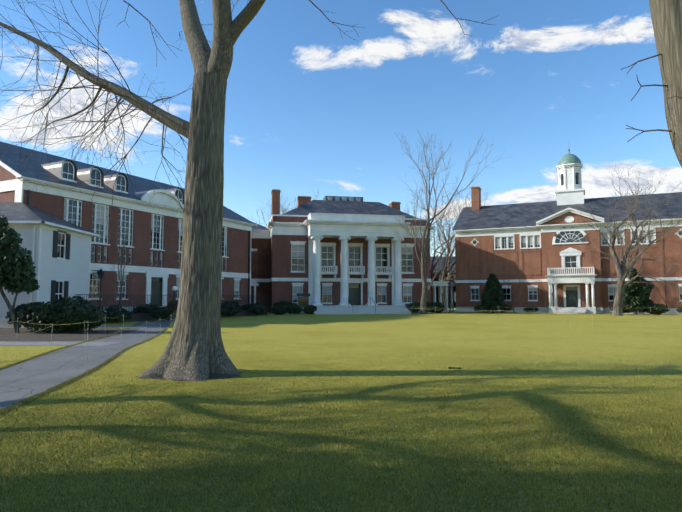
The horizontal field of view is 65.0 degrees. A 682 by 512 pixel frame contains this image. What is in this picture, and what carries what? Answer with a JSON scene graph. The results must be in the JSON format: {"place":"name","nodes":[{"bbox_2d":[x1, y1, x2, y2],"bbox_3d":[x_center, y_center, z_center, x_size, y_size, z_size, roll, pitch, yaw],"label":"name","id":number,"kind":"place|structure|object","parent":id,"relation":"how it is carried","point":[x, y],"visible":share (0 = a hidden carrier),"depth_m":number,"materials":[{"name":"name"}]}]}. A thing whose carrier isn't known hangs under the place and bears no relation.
{"place":"outdoors","nodes":[
{"label":"outdoors","id":0,"kind":"place"},
{"bbox_2d":[0,308,681,511],"bbox_3d":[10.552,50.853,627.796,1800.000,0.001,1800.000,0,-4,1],"label":"ground","id":1,"kind":"structure","parent":0,"point":[416,328],"depth_m":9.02,"materials":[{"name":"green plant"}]},
{"bbox_2d":[0,323,52,350],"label":"rope","id":2,"kind":"object","parent":1,"relation":"on","point":[32,332],"visible":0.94,"depth_m":15.47,"materials":[{"name":"yellow"}]},
{"bbox_2d":[7,320,87,341],"bbox_3d":[-15.362,2.810,20.152,11.756,0.856,0.366,0,-4,-1],"label":"rope","id":3,"kind":"object","parent":1,"relation":"on","point":[17,321],"visible":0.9,"depth_m":20.26,"materials":[{"name":"yellow fabric"}]},
{"bbox_2d":[0,202,100,326],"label":"white house","id":4,"kind":"structure","parent":1,"relation":"on","point":[59,248],"depth_m":31.86,"materials":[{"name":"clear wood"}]},
{"bbox_2d":[0,320,172,412],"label":"paths","id":5,"kind":"structure","parent":1,"relation":"on","point":[22,381],"depth_m":13.72,"materials":[{"name":"concrete"}]},
{"bbox_2d":[0,311,175,377],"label":"rope","id":6,"kind":"object","parent":5,"relation":"on","point":[96,339],"visible":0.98,"depth_m":11.48,"materials":[{"name":"yellow fabric"}]},
{"bbox_2d":[97,269,104,306],"bbox_3d":[-17.380,2.757,38.642,0.420,3.850,0.420,0,-4,1],"label":"lamp","id":7,"kind":"object","parent":1,"relation":"on","point":[100,272],"visible":0.75,"depth_m":38.62,"materials":[{"name":"black metal"}]},
{"bbox_2d":[105,305,125,311],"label":"shrub","id":8,"kind":"object","parent":1,"relation":"on","point":[115,309],"visible":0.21,"depth_m":38.38,"materials":[{"name":"green plant"}]},
{"bbox_2d":[106,310,132,322],"bbox_3d":[-14.531,3.950,35.076,1.345,0.887,1.930,-4,-6,43],"label":"hedge","id":9,"kind":"object","parent":1,"relation":"on","point":[113,315],"visible":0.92,"depth_m":34.73,"materials":[{"name":"green plant"}]},
{"bbox_2d":[0,328,241,380],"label":"mulch","id":10,"kind":"object","parent":1,"relation":"on","point":[69,335],"visible":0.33,"depth_m":23.57,"materials":[{"name":"brown soil"}]},
{"bbox_2d":[0,215,39,332],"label":"evergreen","id":11,"kind":"object","parent":10,"relation":"on","point":[18,276],"visible":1,"depth_m":25.40,"materials":[{"name":"green plant"}]},
{"bbox_2d":[5,301,47,327],"bbox_3d":[-15.426,2.932,26.797,2.444,1.365,2.134,0,-4,1],"label":"yew","id":12,"kind":"object","parent":10,"relation":"on","point":[19,307],"visible":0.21,"depth_m":26.23,"materials":[{"name":"green plant"}]},
{"bbox_2d":[16,295,106,332],"bbox_3d":[-13.444,2.810,26.020,4.131,1.816,3.259,0,-4,1],"label":"yew","id":13,"kind":"object","parent":10,"relation":"on","point":[70,312],"visible":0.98,"depth_m":25.12,"materials":[{"name":"green plant"}]},
{"bbox_2d":[111,221,134,310],"bbox_3d":[-15.329,0.928,37.386,1.547,7.920,3.362,1,-5,-13],"label":"tree","id":14,"kind":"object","parent":1,"relation":"on","point":[122,277],"depth_m":37.34,"materials":[{"name":"brown"}]},
{"bbox_2d":[0,0,265,380],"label":"tree","id":15,"kind":"object","parent":1,"relation":"on","point":[194,350],"visible":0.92,"depth_m":11.81,"materials":[{"name":"brown plant"}]},
{"bbox_2d":[116,0,498,66],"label":"tree branches","id":16,"kind":"object","parent":15,"relation":"attached to","point":[309,0],"visible":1,"depth_m":9.34,"materials":[{"name":"brown"}]},
{"bbox_2d":[0,141,266,322],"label":"brick building","id":17,"kind":"structure","parent":1,"relation":"on","point":[153,230],"depth_m":41.63,"materials":[{"name":"brick"}]},
{"bbox_2d":[132,303,159,312],"bbox_3d":[-14.767,4.178,40.897,2.384,1.208,1.786,0,-4,1],"label":"shrub","id":18,"kind":"object","parent":1,"relation":"on","point":[146,306],"visible":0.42,"depth_m":40.58,"materials":[{"name":"green plant"}]},
{"bbox_2d":[148,307,172,318],"bbox_3d":[-12.891,4.074,38.207,1.299,0.940,1.538,-3,-5,31],"label":"hedge","id":19,"kind":"object","parent":1,"relation":"on","point":[162,313],"visible":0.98,"depth_m":37.92,"materials":[{"name":"green plant"}]},
{"bbox_2d":[166,299,177,318],"bbox_3d":[-12.688,3.990,40.443,1.331,1.506,1.646,0,-4,1],"label":"brown shrub","id":20,"kind":"object","parent":1,"relation":"on","point":[172,305],"visible":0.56,"depth_m":40.03,"materials":[{"name":"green plant"}]},
{"bbox_2d":[220,305,240,316],"bbox_3d":[-9.403,4.614,44.875,1.863,0.998,1.539,0,-4,1],"label":"bush","id":21,"kind":"object","parent":1,"relation":"on","point":[225,310],"visible":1,"depth_m":44.60,"materials":[{"name":"green plant"}]},
{"bbox_2d":[226,300,238,306],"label":"shrub","id":22,"kind":"object","parent":1,"relation":"on","point":[229,303],"visible":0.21,"depth_m":48.28,"materials":[{"name":"green plant"}]},
{"bbox_2d":[242,303,255,309],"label":"shrub","id":23,"kind":"object","parent":1,"relation":"on","point":[246,307],"visible":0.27,"depth_m":49.95,"materials":[{"name":"green plant"}]},
{"bbox_2d":[248,304,266,315],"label":"hedge","id":24,"kind":"object","parent":1,"relation":"on","point":[257,309],"visible":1,"depth_m":48.66,"materials":[{"name":"green plant"}]},
{"bbox_2d":[245,194,296,225],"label":"tree","id":25,"kind":"object","parent":1,"relation":"on","point":[270,207],"visible":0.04,"depth_m":109.62,"materials":[{"name":"brown plant"}]},
{"bbox_2d":[270,305,287,314],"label":"hedge","id":26,"kind":"object","parent":1,"relation":"on","point":[279,310],"visible":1,"depth_m":51.37,"materials":[{"name":"green plant"}]},
{"bbox_2d":[270,300,302,313],"bbox_3d":[-5.536,5.232,54.676,3.396,1.442,1.749,0,-4,1],"label":"shrub","id":27,"kind":"object","parent":1,"relation":"on","point":[295,309],"visible":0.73,"depth_m":54.35,"materials":[{"name":"green plant"}]},
{"bbox_2d":[257,192,318,226],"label":"tree","id":28,"kind":"object","parent":1,"relation":"on","point":[285,210],"visible":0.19,"depth_m":95.92,"materials":[{"name":"brown plant"}]},
{"bbox_2d":[297,293,309,313],"bbox_3d":[-3.892,4.938,55.396,1.400,2.120,0.400,1,-5,-11],"label":"notice board","id":29,"kind":"object","parent":1,"relation":"on","point":[303,301],"visible":0.83,"depth_m":55.35,"materials":[{"name":"brown"}]},
{"bbox_2d":[303,305,316,313],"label":"shrub","id":30,"kind":"object","parent":1,"relation":"on","point":[309,309],"visible":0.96,"depth_m":54.67,"materials":[{"name":"green plant"}]},
{"bbox_2d":[250,189,435,313],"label":"brick building","id":31,"kind":"structure","parent":1,"relation":"on","point":[340,254],"depth_m":59.26,"materials":[{"name":"brick"}]},
{"bbox_2d":[405,301,436,312],"bbox_3d":[8.592,5.514,57.530,3.338,1.332,1.683,-2,-5,19],"label":"shrub","id":32,"kind":"object","parent":1,"relation":"on","point":[430,306],"visible":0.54,"depth_m":57.21,"materials":[{"name":"green plant"}]},
{"bbox_2d":[430,302,444,312],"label":"shrub","id":33,"kind":"object","parent":1,"relation":"on","point":[439,306],"visible":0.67,"depth_m":57.95,"materials":[{"name":"green plant"}]},
{"bbox_2d":[420,193,459,302],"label":"tree","id":34,"kind":"object","parent":1,"relation":"on","point":[435,265],"visible":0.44,"depth_m":75.88,"materials":[{"name":"brown plant"}]},
{"bbox_2d":[430,256,455,307],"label":"grey house","id":35,"kind":"structure","parent":1,"relation":"on","point":[454,287],"depth_m":89.64,"materials":[{"name":"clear glass"}]},
{"bbox_2d":[431,281,455,311],"bbox_3d":[11.379,4.962,65.501,6.046,3.650,3.000,3,-5,-33],"label":"colonnade","id":36,"kind":"object","parent":1,"relation":"on","point":[440,284],"visible":0.35,"depth_m":64.88,"materials":[{"name":"paint"}]},
{"bbox_2d":[430,199,458,307],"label":"tree","id":37,"kind":"object","parent":1,"relation":"on","point":[450,273],"visible":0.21,"depth_m":89.87,"materials":[{"name":"brown plant"}]},
{"bbox_2d":[448,280,451,311],"bbox_3d":[12.514,4.604,61.564,0.420,3.750,0.420,0,-4,1],"label":"lamp","id":38,"kind":"object","parent":1,"relation":"on","point":[449,283],"visible":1,"depth_m":61.53,"materials":[{"name":"black metal"}]},
{"bbox_2d":[395,130,510,313],"bbox_3d":[11.291,-3.678,56.358,12.200,20.115,8.371,0,-4,1],"label":"tree","id":39,"kind":"object","parent":1,"relation":"on","point":[423,256],"visible":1,"depth_m":55.50,"materials":[{"name":"brown plant"}]},
{"bbox_2d":[418,187,487,303],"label":"tree","id":40,"kind":"object","parent":1,"relation":"on","point":[446,267],"visible":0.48,"depth_m":77.72,"materials":[{"name":"brown plant"}]},
{"bbox_2d":[437,188,483,254],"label":"tree","id":41,"kind":"object","parent":1,"relation":"on","point":[452,214],"visible":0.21,"depth_m":104.54,"materials":[{"name":"brown plant"}]},
{"bbox_2d":[473,305,490,312],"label":"shrub","id":42,"kind":"object","parent":1,"relation":"on","point":[478,308],"visible":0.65,"depth_m":60.02,"materials":[{"name":"green plant"}]},
{"bbox_2d":[481,273,506,312],"bbox_3d":[17.214,4.159,60.343,3.010,4.445,2.600,-2,-5,22],"label":"conifer","id":43,"kind":"object","parent":1,"relation":"on","point":[492,294],"visible":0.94,"depth_m":59.74,"materials":[{"name":"green plant"}]},
{"bbox_2d":[492,304,512,312],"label":"shrub","id":44,"kind":"object","parent":1,"relation":"on","point":[505,309],"visible":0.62,"depth_m":59.40,"materials":[{"name":"green plant"}]},
{"bbox_2d":[497,268,527,312],"bbox_3d":[19.928,3.900,60.638,2.582,5.631,3.955,3,-6,-35],"label":"tree","id":45,"kind":"object","parent":1,"relation":"on","point":[516,290],"visible":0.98,"depth_m":60.03,"materials":[{"name":"brown plant"}]},
{"bbox_2d":[523,306,538,311],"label":"shrub","id":46,"kind":"object","parent":1,"relation":"on","point":[530,309],"visible":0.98,"depth_m":58.24,"materials":[{"name":"green plant"}]},
{"bbox_2d":[414,308,655,326],"bbox_3d":[13.385,3.790,33.100,0.549,0.926,31.977,2,-5,-27],"label":"rope fence","id":47,"kind":"object","parent":1,"relation":"on","point":[551,312],"visible":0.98,"depth_m":31.99,"materials":[{"name":"yellow fabric"}]},
{"bbox_2d":[396,308,681,327],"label":"rope fence","id":48,"kind":"object","parent":1,"relation":"on","point":[499,310],"visible":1,"depth_m":29.90,"materials":[{"name":"yellow fabric"}]},
{"bbox_2d":[528,271,559,312],"bbox_3d":[23.204,3.937,58.818,5.280,5.260,3.006,2,-5,-27],"label":"tree","id":49,"kind":"object","parent":1,"relation":"on","point":[544,289],"visible":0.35,"depth_m":58.25,"materials":[{"name":"brown plant"}]},
{"bbox_2d":[452,142,681,313],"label":"brick building","id":50,"kind":"structure","parent":1,"relation":"on","point":[544,240],"depth_m":60.28,"materials":[{"name":"brick"}]},
{"bbox_2d":[610,304,634,312],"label":"shrub","id":51,"kind":"object","parent":1,"relation":"on","point":[625,310],"visible":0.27,"depth_m":53.38,"materials":[{"name":"green plant"}]},
{"bbox_2d":[575,164,681,315],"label":"tree","id":52,"kind":"object","parent":1,"relation":"on","point":[623,269],"visible":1,"depth_m":49.48,"materials":[{"name":"brown plant"}]},
{"bbox_2d":[623,267,654,314],"bbox_3d":[29.282,3.413,52.953,3.503,4.785,1.709,0,-4,1],"label":"evergreen","id":53,"kind":"object","parent":1,"relation":"on","point":[637,299],"visible":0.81,"depth_m":52.59,"materials":[{"name":"green plant"}]},
{"bbox_2d":[621,0,681,166],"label":"tree","id":54,"kind":"object","parent":1,"relation":"on","point":[666,16],"visible":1,"depth_m":5.99,"materials":[{"name":"brown plant"}]},
{"bbox_2d":[645,303,669,314],"bbox_3d":[30.927,5.213,52.626,2.151,1.157,1.970,3,-5,-31],"label":"shrub","id":55,"kind":"object","parent":1,"relation":"on","point":[658,308],"visible":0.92,"depth_m":52.09,"materials":[{"name":"green plant"}]},
{"bbox_2d":[0,0,681,255],"label":"sky","id":56,"kind":"structure","parent":0,"point":[311,108],"materials":[{"name":"blue"}]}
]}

